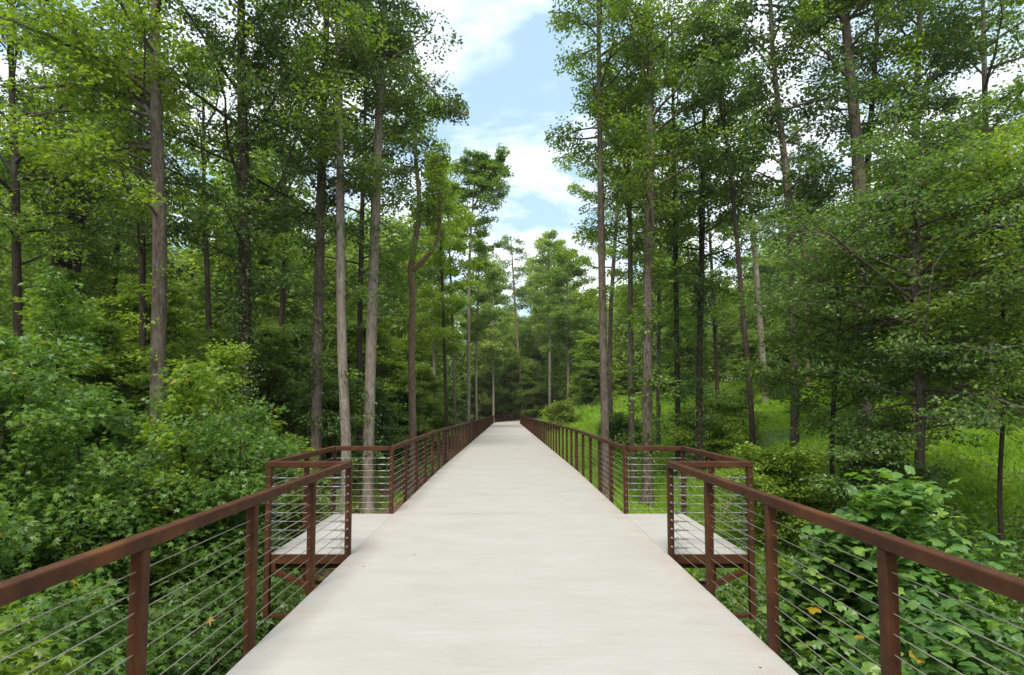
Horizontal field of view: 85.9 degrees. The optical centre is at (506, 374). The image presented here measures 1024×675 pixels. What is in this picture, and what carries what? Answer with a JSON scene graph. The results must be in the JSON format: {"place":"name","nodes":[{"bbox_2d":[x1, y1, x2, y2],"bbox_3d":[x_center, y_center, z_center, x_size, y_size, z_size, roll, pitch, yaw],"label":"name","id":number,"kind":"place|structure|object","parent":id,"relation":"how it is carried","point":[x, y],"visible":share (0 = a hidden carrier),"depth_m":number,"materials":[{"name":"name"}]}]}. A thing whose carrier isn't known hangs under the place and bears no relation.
{"place":"outdoors","nodes":[
{"label":"outdoors","id":0,"kind":"place"},
{"bbox_2d":[0,0,1023,381],"label":"sky","id":1,"kind":"structure","parent":0,"point":[503,67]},
{"bbox_2d":[8,381,1023,672],"bbox_3d":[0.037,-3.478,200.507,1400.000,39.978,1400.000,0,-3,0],"label":"ground","id":2,"kind":"structure","parent":0,"point":[504,419],"depth_m":25.85,"materials":[{"name":"green plant"}]},
{"bbox_2d":[0,140,54,361],"bbox_3d":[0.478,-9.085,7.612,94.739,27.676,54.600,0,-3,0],"label":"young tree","id":3,"kind":"object","parent":2,"relation":"on","point":[3,194],"visible":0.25,"depth_m":29.73,"materials":[{"name":"green plant"}]},
{"bbox_2d":[0,600,91,674],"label":"gum sapling","id":4,"kind":"object","parent":2,"relation":"on","point":[7,645],"visible":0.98,"depth_m":4.13,"materials":[{"name":"green plant"}]},
{"bbox_2d":[1,256,115,557],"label":"slim sapling","id":5,"kind":"object","parent":2,"relation":"on","point":[56,292],"visible":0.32,"depth_m":10.54,"materials":[{"name":"green plant"}]},
{"bbox_2d":[0,264,128,423],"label":"young tree","id":6,"kind":"object","parent":2,"relation":"on","point":[99,276],"visible":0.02,"depth_m":24.62,"materials":[{"name":"green plant"}]},
{"bbox_2d":[0,279,144,470],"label":"young tree","id":7,"kind":"object","parent":2,"relation":"on","point":[99,374],"visible":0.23,"depth_m":17.70,"materials":[{"name":"green plant"}]},
{"bbox_2d":[0,484,148,662],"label":"gum sapling","id":8,"kind":"object","parent":2,"relation":"on","point":[5,535],"visible":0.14,"depth_m":5.92,"materials":[{"name":"green plant"}]},
{"bbox_2d":[0,43,149,284],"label":"deciduous tree","id":9,"kind":"object","parent":2,"relation":"on","point":[56,263],"visible":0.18,"depth_m":25.04,"materials":[{"name":"green plant"}]},
{"bbox_2d":[0,370,159,599],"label":"gum sapling","id":10,"kind":"object","parent":2,"relation":"on","point":[120,440],"visible":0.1,"depth_m":12.05,"materials":[{"name":"green plant"}]},
{"bbox_2d":[0,30,165,305],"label":"deciduous tree","id":11,"kind":"object","parent":2,"relation":"on","point":[76,267],"visible":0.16,"depth_m":24.82,"materials":[{"name":"green plant"}]},
{"bbox_2d":[0,0,167,416],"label":"deciduous tree","id":12,"kind":"object","parent":2,"relation":"on","point":[15,223],"visible":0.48,"depth_m":21.46,"materials":[{"name":"green plant"}]},
{"bbox_2d":[0,10,183,281],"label":"deciduous tree","id":13,"kind":"object","parent":2,"relation":"on","point":[64,263],"visible":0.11,"depth_m":24.94,"materials":[{"name":"green plant"}]},
{"bbox_2d":[0,326,185,633],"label":"gum sapling","id":14,"kind":"object","parent":2,"relation":"on","point":[46,425],"visible":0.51,"depth_m":7.98,"materials":[{"name":"green plant"}]},
{"bbox_2d":[17,44,201,383],"bbox_3d":[-19.423,-6.094,26.974,7.803,21.932,9.774,2,-4,-30],"label":"deciduous tree","id":15,"kind":"object","parent":2,"relation":"on","point":[130,270],"visible":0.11,"depth_m":27.17,"materials":[{"name":"green plant"}]},
{"bbox_2d":[0,384,247,670],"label":"gum sapling","id":16,"kind":"object","parent":2,"relation":"on","point":[107,483],"visible":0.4,"depth_m":8.15,"materials":[{"name":"green plant"}]},
{"bbox_2d":[0,561,258,674],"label":"gum sapling","id":17,"kind":"object","parent":2,"relation":"on","point":[47,624],"visible":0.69,"depth_m":5.35,"materials":[{"name":"green plant"}]},
{"bbox_2d":[31,3,228,394],"bbox_3d":[-13.946,-4.623,20.401,7.238,18.431,6.280,0,-3,0],"label":"deciduous tree","id":18,"kind":"object","parent":2,"relation":"on","point":[141,243],"visible":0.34,"depth_m":20.27,"materials":[{"name":"green plant"}]},
{"bbox_2d":[0,0,276,451],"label":"deciduous tree","id":19,"kind":"object","parent":2,"relation":"on","point":[106,78],"visible":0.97,"depth_m":15.34,"materials":[{"name":"green plant"}]},
{"bbox_2d":[83,274,214,415],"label":"young tree","id":20,"kind":"object","parent":2,"relation":"on","point":[127,300],"visible":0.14,"depth_m":22.06,"materials":[{"name":"green plant"}]},
{"bbox_2d":[102,338,219,464],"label":"young tree","id":21,"kind":"object","parent":2,"relation":"on","point":[138,380],"visible":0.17,"depth_m":18.23,"materials":[{"name":"green plant"}]},
{"bbox_2d":[105,355,237,637],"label":"slim sapling","id":22,"kind":"object","parent":2,"relation":"on","point":[189,399],"visible":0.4,"depth_m":8.91,"materials":[{"name":"green plant"}]},
{"bbox_2d":[69,359,299,633],"bbox_3d":[-6.115,2.601,10.776,4.462,5.806,4.498,1,-3,-23],"label":"gum sapling","id":23,"kind":"object","parent":2,"relation":"on","point":[147,456],"visible":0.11,"depth_m":10.65,"materials":[{"name":"green plant"}]},
{"bbox_2d":[112,36,295,365],"bbox_3d":[-14.766,-5.736,27.835,8.792,21.255,8.017,-3,-4,39],"label":"deciduous tree","id":24,"kind":"object","parent":2,"relation":"on","point":[183,155],"visible":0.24,"depth_m":27.26,"materials":[{"name":"green plant"}]},
{"bbox_2d":[93,0,348,422],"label":"deciduous tree","id":25,"kind":"object","parent":2,"relation":"on","point":[245,141],"visible":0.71,"depth_m":18.05,"materials":[{"name":"green plant"}]},
{"bbox_2d":[148,561,305,674],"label":"gum sapling","id":26,"kind":"object","parent":2,"relation":"on","point":[233,657],"visible":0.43,"depth_m":6.84,"materials":[{"name":"green plant"}]},
{"bbox_2d":[120,394,335,673],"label":"gum sapling","id":27,"kind":"object","parent":2,"relation":"on","point":[255,455],"visible":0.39,"depth_m":8.85,"materials":[{"name":"green plant"}]},
{"bbox_2d":[197,335,258,443],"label":"slim sapling","id":28,"kind":"object","parent":2,"relation":"on","point":[224,362],"visible":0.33,"depth_m":14.33,"materials":[{"name":"green plant"}]},
{"bbox_2d":[142,423,339,542],"bbox_3d":[-6.806,3.231,14.805,5.268,3.968,5.100,0,-3,0],"label":"dogwood shrub","id":29,"kind":"object","parent":2,"relation":"on","point":[284,525],"visible":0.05,"depth_m":14.25,"materials":[{"name":"green plant"}]},
{"bbox_2d":[0,90,502,419],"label":"woods","id":30,"kind":"object","parent":2,"relation":"on","point":[270,307],"visible":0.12,"depth_m":41.97,"materials":[{"name":"green plant"}]},
{"bbox_2d":[198,319,311,444],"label":"young tree","id":31,"kind":"object","parent":2,"relation":"on","point":[277,366],"visible":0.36,"depth_m":25.55,"materials":[{"name":"green plant"}]},
{"bbox_2d":[209,1,355,419],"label":"deciduous tree","id":32,"kind":"object","parent":2,"relation":"on","point":[283,264],"visible":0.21,"depth_m":29.20,"materials":[{"name":"green plant"}]},
{"bbox_2d":[236,311,337,433],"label":"young tree","id":33,"kind":"object","parent":2,"relation":"on","point":[265,320],"visible":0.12,"depth_m":30.37,"materials":[{"name":"green plant"}]},
{"bbox_2d":[241,418,344,539],"bbox_3d":[-6.593,3.159,15.274,4.430,3.923,4.460,0,-3,0],"label":"dogwood shrub","id":34,"kind":"object","parent":2,"relation":"on","point":[296,470],"visible":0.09,"depth_m":15.12,"materials":[{"name":"green plant"}]},
{"bbox_2d":[208,0,432,513],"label":"deciduous tree","id":35,"kind":"object","parent":2,"relation":"on","point":[343,368],"visible":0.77,"depth_m":18.85,"materials":[{"name":"green plant"}]},
{"bbox_2d":[210,0,432,504],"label":"deciduous tree","id":36,"kind":"object","parent":2,"relation":"on","point":[318,360],"visible":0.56,"depth_m":19.87,"materials":[{"name":"green plant"}]},
{"bbox_2d":[291,368,388,494],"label":"young tree","id":37,"kind":"object","parent":2,"relation":"on","point":[332,403],"visible":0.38,"depth_m":24.08,"materials":[{"name":"green plant"}]},
{"bbox_2d":[280,0,437,482],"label":"deciduous tree","id":38,"kind":"object","parent":2,"relation":"on","point":[400,255],"visible":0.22,"depth_m":26.18,"materials":[{"name":"green plant"}]},
{"bbox_2d":[251,0,469,513],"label":"deciduous tree","id":39,"kind":"object","parent":2,"relation":"on","point":[388,60],"visible":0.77,"depth_m":20.11,"materials":[{"name":"green plant"}]},
{"bbox_2d":[338,380,403,471],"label":"young tree","id":40,"kind":"object","parent":2,"relation":"on","point":[385,428],"visible":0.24,"depth_m":30.50,"materials":[{"name":"green plant"}]},
{"bbox_2d":[322,312,430,454],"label":"young tree","id":41,"kind":"object","parent":2,"relation":"on","point":[388,365],"visible":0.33,"depth_m":33.47,"materials":[{"name":"green plant"}]},
{"bbox_2d":[303,422,464,593],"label":"undergrowth","id":42,"kind":"object","parent":2,"relation":"on","point":[381,472],"visible":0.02,"depth_m":26.02,"materials":[{"name":"green plant"}]},
{"bbox_2d":[322,430,466,579],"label":"weeds","id":43,"kind":"object","parent":2,"relation":"on","point":[397,495],"visible":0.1,"depth_m":23.47,"materials":[{"name":"green plant"}]},
{"bbox_2d":[361,66,452,481],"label":"deciduous tree","id":44,"kind":"object","parent":2,"relation":"on","point":[435,174],"visible":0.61,"depth_m":27.15,"materials":[{"name":"green plant"}]},
{"bbox_2d":[381,366,441,455],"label":"young tree","id":45,"kind":"object","parent":2,"relation":"on","point":[420,385],"visible":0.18,"depth_m":35.29,"materials":[{"name":"green plant"}]},
{"bbox_2d":[401,361,464,450],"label":"young tree","id":46,"kind":"object","parent":2,"relation":"on","point":[436,419],"visible":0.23,"depth_m":41.56,"materials":[{"name":"green plant"}]},
{"bbox_2d":[398,205,473,448],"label":"deciduous tree","id":47,"kind":"object","parent":2,"relation":"on","point":[420,273],"visible":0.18,"depth_m":44.16,"materials":[{"name":"green plant"}]},
{"bbox_2d":[401,163,484,462],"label":"deciduous tree","id":48,"kind":"object","parent":2,"relation":"on","point":[452,233],"visible":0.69,"depth_m":36.09,"materials":[{"name":"green plant"}]},
{"bbox_2d":[415,179,482,450],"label":"deciduous tree","id":49,"kind":"object","parent":2,"relation":"on","point":[460,246],"visible":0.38,"depth_m":42.01,"materials":[{"name":"green plant"}]},
{"bbox_2d":[444,143,513,421],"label":"deciduous tree","id":50,"kind":"object","parent":2,"relation":"on","point":[483,179],"visible":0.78,"depth_m":48.25,"materials":[{"name":"green plant"}]},
{"bbox_2d":[458,220,503,419],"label":"deciduous tree","id":51,"kind":"object","parent":2,"relation":"on","point":[476,323],"visible":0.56,"depth_m":55.00,"materials":[{"name":"green plant"}]},
{"bbox_2d":[451,251,520,417],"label":"deciduous tree","id":52,"kind":"object","parent":2,"relation":"on","point":[484,397],"visible":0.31,"depth_m":87.55,"materials":[{"name":"green plant"}]},
{"bbox_2d":[470,259,514,422],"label":"deciduous tree","id":53,"kind":"object","parent":2,"relation":"on","point":[488,344],"visible":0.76,"depth_m":80.41,"materials":[{"name":"green plant"}]},
{"bbox_2d":[225,423,798,674],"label":"footbridge","id":54,"kind":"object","parent":2,"relation":"on","point":[532,553],"visible":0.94,"depth_m":5.17,"materials":[{"name":"concrete"}]},
{"bbox_2d":[0,461,352,674],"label":"cable railing","id":55,"kind":"object","parent":54,"relation":"attached to","point":[136,548],"visible":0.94,"depth_m":2.95,"materials":[{"name":"metal"}]},
{"bbox_2d":[262,446,389,618],"bbox_3d":[-2.326,1.969,7.560,0.926,1.790,2.476,0,-3,0],"label":"cable railing","id":56,"kind":"object","parent":54,"relation":"attached to","point":[306,464],"visible":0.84,"depth_m":6.38,"materials":[{"name":"metal"}]},
{"bbox_2d":[389,416,492,513],"bbox_3d":[-1.830,4.137,43.246,0.072,2.142,69.180,0,-3,0],"label":"cable railing","id":57,"kind":"object","parent":54,"relation":"attached to","point":[476,428],"visible":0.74,"depth_m":13.61,"materials":[{"name":"metal"}]},
{"bbox_2d":[520,416,627,513],"bbox_3d":[1.904,4.080,42.348,0.072,2.127,67.380,0,-3,0],"label":"cable railing","id":58,"kind":"object","parent":54,"relation":"attached to","point":[533,426],"visible":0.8,"depth_m":13.61,"materials":[{"name":"metal"}]},
{"bbox_2d":[627,446,755,618],"bbox_3d":[2.400,1.969,7.560,0.926,1.790,2.476,0,-3,0],"label":"cable railing","id":59,"kind":"object","parent":54,"relation":"attached to","point":[711,464],"visible":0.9,"depth_m":6.38,"materials":[{"name":"metal"}]},
{"bbox_2d":[666,461,1023,674],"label":"cable railing","id":60,"kind":"object","parent":54,"relation":"attached to","point":[889,548],"visible":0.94,"depth_m":3.00,"materials":[{"name":"metal"}]},
{"bbox_2d":[491,235,532,416],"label":"pine tree","id":61,"kind":"object","parent":2,"relation":"on","point":[523,270],"visible":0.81,"depth_m":94.61,"materials":[{"name":"green plant"}]},
{"bbox_2d":[497,352,527,418],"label":"young tree","id":62,"kind":"object","parent":2,"relation":"on","point":[510,381],"visible":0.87,"depth_m":93.43,"materials":[{"name":"green plant"}]},
{"bbox_2d":[495,257,553,414],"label":"deciduous tree","id":63,"kind":"object","parent":2,"relation":"on","point":[526,332],"visible":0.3,"depth_m":102.91,"materials":[{"name":"green plant"}]},
{"bbox_2d":[516,366,547,417],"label":"young tree","id":64,"kind":"object","parent":2,"relation":"on","point":[534,402],"visible":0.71,"depth_m":95.63,"materials":[{"name":"green plant"}]},
{"bbox_2d":[525,229,575,406],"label":"deciduous tree","id":65,"kind":"object","parent":2,"relation":"on","point":[546,244],"visible":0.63,"depth_m":83.89,"materials":[{"name":"green plant"}]},
{"bbox_2d":[523,251,598,400],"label":"deciduous tree","id":66,"kind":"object","parent":2,"relation":"on","point":[535,363],"visible":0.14,"depth_m":95.00,"materials":[{"name":"green plant"}]},
{"bbox_2d":[537,399,585,428],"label":"slope shrub","id":67,"kind":"object","parent":2,"relation":"on","point":[561,413],"visible":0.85,"depth_m":51.44,"materials":[{"name":"green plant"}]},
{"bbox_2d":[528,249,597,403],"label":"deciduous tree","id":68,"kind":"object","parent":2,"relation":"on","point":[560,277],"visible":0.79,"depth_m":73.94,"materials":[{"name":"green plant"}]},
{"bbox_2d":[570,360,620,408],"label":"young tree","id":69,"kind":"object","parent":2,"relation":"on","point":[590,384],"visible":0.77,"depth_m":60.50,"materials":[{"name":"green plant"}]},
{"bbox_2d":[567,330,627,401],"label":"young tree","id":70,"kind":"object","parent":2,"relation":"on","point":[591,345],"visible":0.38,"depth_m":67.10,"materials":[{"name":"green plant"}]},
{"bbox_2d":[552,66,660,453],"bbox_3d":[6.891,-6.901,34.241,7.150,24.652,6.608,-1,-3,23],"label":"deciduous tree","id":71,"kind":"object","parent":2,"relation":"on","point":[614,272],"visible":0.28,"depth_m":33.41,"materials":[{"name":"green plant"}]},
{"bbox_2d":[594,411,657,456],"bbox_3d":[6.684,3.535,30.640,3.701,2.994,3.339,0,-3,0],"label":"slope shrub","id":72,"kind":"object","parent":2,"relation":"on","point":[616,426],"visible":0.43,"depth_m":30.14,"materials":[{"name":"green plant"}]},
{"bbox_2d":[556,39,700,491],"bbox_3d":[5.511,-5.183,24.773,6.431,20.982,6.142,0,-3,0],"label":"deciduous tree","id":73,"kind":"object","parent":2,"relation":"on","point":[635,247],"visible":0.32,"depth_m":24.14,"materials":[{"name":"green plant"}]},
{"bbox_2d":[543,0,744,496],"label":"deciduous tree","id":74,"kind":"object","parent":2,"relation":"on","point":[564,18],"visible":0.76,"depth_m":22.12,"materials":[{"name":"green plant"}]},
{"bbox_2d":[595,116,711,444],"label":"deciduous tree","id":75,"kind":"object","parent":2,"relation":"on","point":[622,251],"visible":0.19,"depth_m":30.99,"materials":[{"name":"green plant"}]},
{"bbox_2d":[585,0,756,475],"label":"deciduous tree","id":76,"kind":"object","parent":2,"relation":"on","point":[676,347],"visible":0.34,"depth_m":25.04,"materials":[{"name":"green plant"}]},
{"bbox_2d":[589,0,770,508],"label":"deciduous tree","id":77,"kind":"object","parent":2,"relation":"on","point":[647,163],"visible":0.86,"depth_m":20.02,"materials":[{"name":"green plant"}]},
{"bbox_2d":[652,320,720,398],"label":"young tree","id":78,"kind":"object","parent":2,"relation":"on","point":[669,336],"visible":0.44,"depth_m":53.41,"materials":[{"name":"green plant"}]},
{"bbox_2d":[542,380,838,469],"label":"tall grass","id":79,"kind":"structure","parent":2,"relation":"on","point":[590,412],"depth_m":46.79,"materials":[{"name":"green plant"}]},
{"bbox_2d":[662,395,757,460],"bbox_3d":[9.174,2.654,24.901,4.015,3.550,5.134,-2,-4,26],"label":"dogwood shrub","id":80,"kind":"object","parent":2,"relation":"on","point":[729,437],"visible":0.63,"depth_m":24.21,"materials":[{"name":"green plant"}]},
{"bbox_2d":[659,150,767,397],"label":"deciduous tree","id":81,"kind":"object","parent":2,"relation":"on","point":[716,310],"visible":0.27,"depth_m":38.01,"materials":[{"name":"green plant"}]},
{"bbox_2d":[637,0,790,480],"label":"deciduous tree","id":82,"kind":"object","parent":2,"relation":"on","point":[700,290],"visible":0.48,"depth_m":23.05,"materials":[{"name":"green plant"}]},
{"bbox_2d":[658,11,802,484],"bbox_3d":[8.014,-4.023,19.233,4.705,17.555,5.030,0,-3,0],"label":"deciduous tree","id":83,"kind":"object","parent":2,"relation":"on","point":[741,184],"visible":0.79,"depth_m":19.03,"materials":[{"name":"green plant"}]},
{"bbox_2d":[705,385,778,447],"bbox_3d":[11.248,2.292,27.278,3.704,3.798,3.868,0,-3,0],"label":"slope shrub","id":84,"kind":"object","parent":2,"relation":"on","point":[758,437],"visible":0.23,"depth_m":26.71,"materials":[{"name":"green plant"}]},
{"bbox_2d":[719,329,773,384],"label":"young tree","id":85,"kind":"object","parent":2,"relation":"on","point":[741,351],"visible":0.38,"depth_m":56.07,"materials":[{"name":"green plant"}]},
{"bbox_2d":[697,71,802,402],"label":"deciduous tree","id":86,"kind":"object","parent":2,"relation":"on","point":[762,217],"visible":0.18,"depth_m":40.28,"materials":[{"name":"green plant"}]},
{"bbox_2d":[715,441,844,553],"bbox_3d":[7.304,3.378,15.043,3.737,3.205,3.783,0,-3,0],"label":"dogwood shrub","id":87,"kind":"object","parent":2,"relation":"on","point":[778,473],"visible":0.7,"depth_m":14.61,"materials":[{"name":"green plant"}]},
{"bbox_2d":[538,132,1023,405],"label":"woods","id":88,"kind":"object","parent":2,"relation":"on","point":[726,333],"visible":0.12,"depth_m":71.09,"materials":[{"name":"green plant"}]},
{"bbox_2d":[565,372,1023,654],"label":"grass","id":89,"kind":"structure","parent":2,"relation":"on","point":[781,423],"depth_m":18.51,"materials":[{"name":"green plant"}]},
{"bbox_2d":[701,0,903,452],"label":"deciduous tree","id":90,"kind":"object","parent":2,"relation":"on","point":[815,168],"visible":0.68,"depth_m":19.08,"materials":[{"name":"green plant"}]},
{"bbox_2d":[736,124,887,385],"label":"deciduous tree","id":91,"kind":"object","parent":2,"relation":"on","point":[764,267],"visible":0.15,"depth_m":42.83,"materials":[{"name":"green plant"}]},
{"bbox_2d":[719,217,939,512],"bbox_3d":[9.203,0.044,15.998,5.750,9.435,5.063,0,-3,0],"label":"understory tree","id":92,"kind":"object","parent":2,"relation":"on","point":[832,395],"visible":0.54,"depth_m":15.82,"materials":[{"name":"green plant"}]},
{"bbox_2d":[736,0,949,452],"label":"deciduous tree","id":93,"kind":"object","parent":2,"relation":"on","point":[841,10],"visible":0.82,"depth_m":19.37,"materials":[{"name":"green plant"}]},
{"bbox_2d":[683,499,1023,674],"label":"undergrowth","id":94,"kind":"object","parent":2,"relation":"on","point":[722,598],"visible":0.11,"depth_m":12.35,"materials":[{"name":"green plant"}]},
{"bbox_2d":[723,79,1023,480],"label":"understory tree","id":95,"kind":"object","parent":2,"relation":"on","point":[923,354],"visible":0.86,"depth_m":13.22,"materials":[{"name":"green plant"}]},
{"bbox_2d":[777,0,981,221],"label":"deciduous tree","id":96,"kind":"object","parent":2,"relation":"on","point":[872,106],"visible":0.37,"depth_m":22.20,"materials":[{"name":"green plant"}]},
{"bbox_2d":[746,465,1023,674],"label":"tulip sapling","id":97,"kind":"object","parent":2,"relation":"on","point":[900,506],"visible":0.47,"depth_m":6.58,"materials":[{"name":"green plant"}]},
{"bbox_2d":[798,426,973,556],"bbox_3d":[9.109,3.089,13.226,3.816,3.638,3.341,3,-4,-42],"label":"dogwood shrub","id":98,"kind":"object","parent":2,"relation":"on","point":[857,466],"visible":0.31,"depth_m":13.14,"materials":[{"name":"green plant"}]},
{"bbox_2d":[801,589,983,674],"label":"tulip sapling","id":99,"kind":"object","parent":2,"relation":"on","point":[925,619],"visible":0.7,"depth_m":5.00,"materials":[{"name":"green plant"}]},
{"bbox_2d":[832,240,961,403],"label":"young tree","id":100,"kind":"object","parent":2,"relation":"on","point":[908,280],"visible":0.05,"depth_m":27.43,"materials":[{"name":"green plant"}]},
{"bbox_2d":[874,374,955,441],"bbox_3d":[15.358,1.349,20.765,2.607,2.947,3.368,-2,-4,29],"label":"slope shrub","id":101,"kind":"object","parent":2,"relation":"on","point":[909,408],"visible":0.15,"depth_m":20.34,"materials":[{"name":"green plant"}]},
{"bbox_2d":[810,0,1023,444],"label":"deciduous tree","id":102,"kind":"object","parent":2,"relation":"on","point":[961,52],"visible":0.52,"depth_m":19.84,"materials":[{"name":"green plant"}]},
{"bbox_2d":[822,116,1023,557],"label":"understory tree","id":103,"kind":"object","parent":2,"relation":"on","point":[981,314],"visible":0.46,"depth_m":12.79,"materials":[{"name":"green plant"}]},
{"bbox_2d":[862,0,1023,432],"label":"deciduous tree","id":104,"kind":"object","parent":2,"relation":"on","point":[996,20],"visible":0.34,"depth_m":21.16,"materials":[{"name":"green plant"}]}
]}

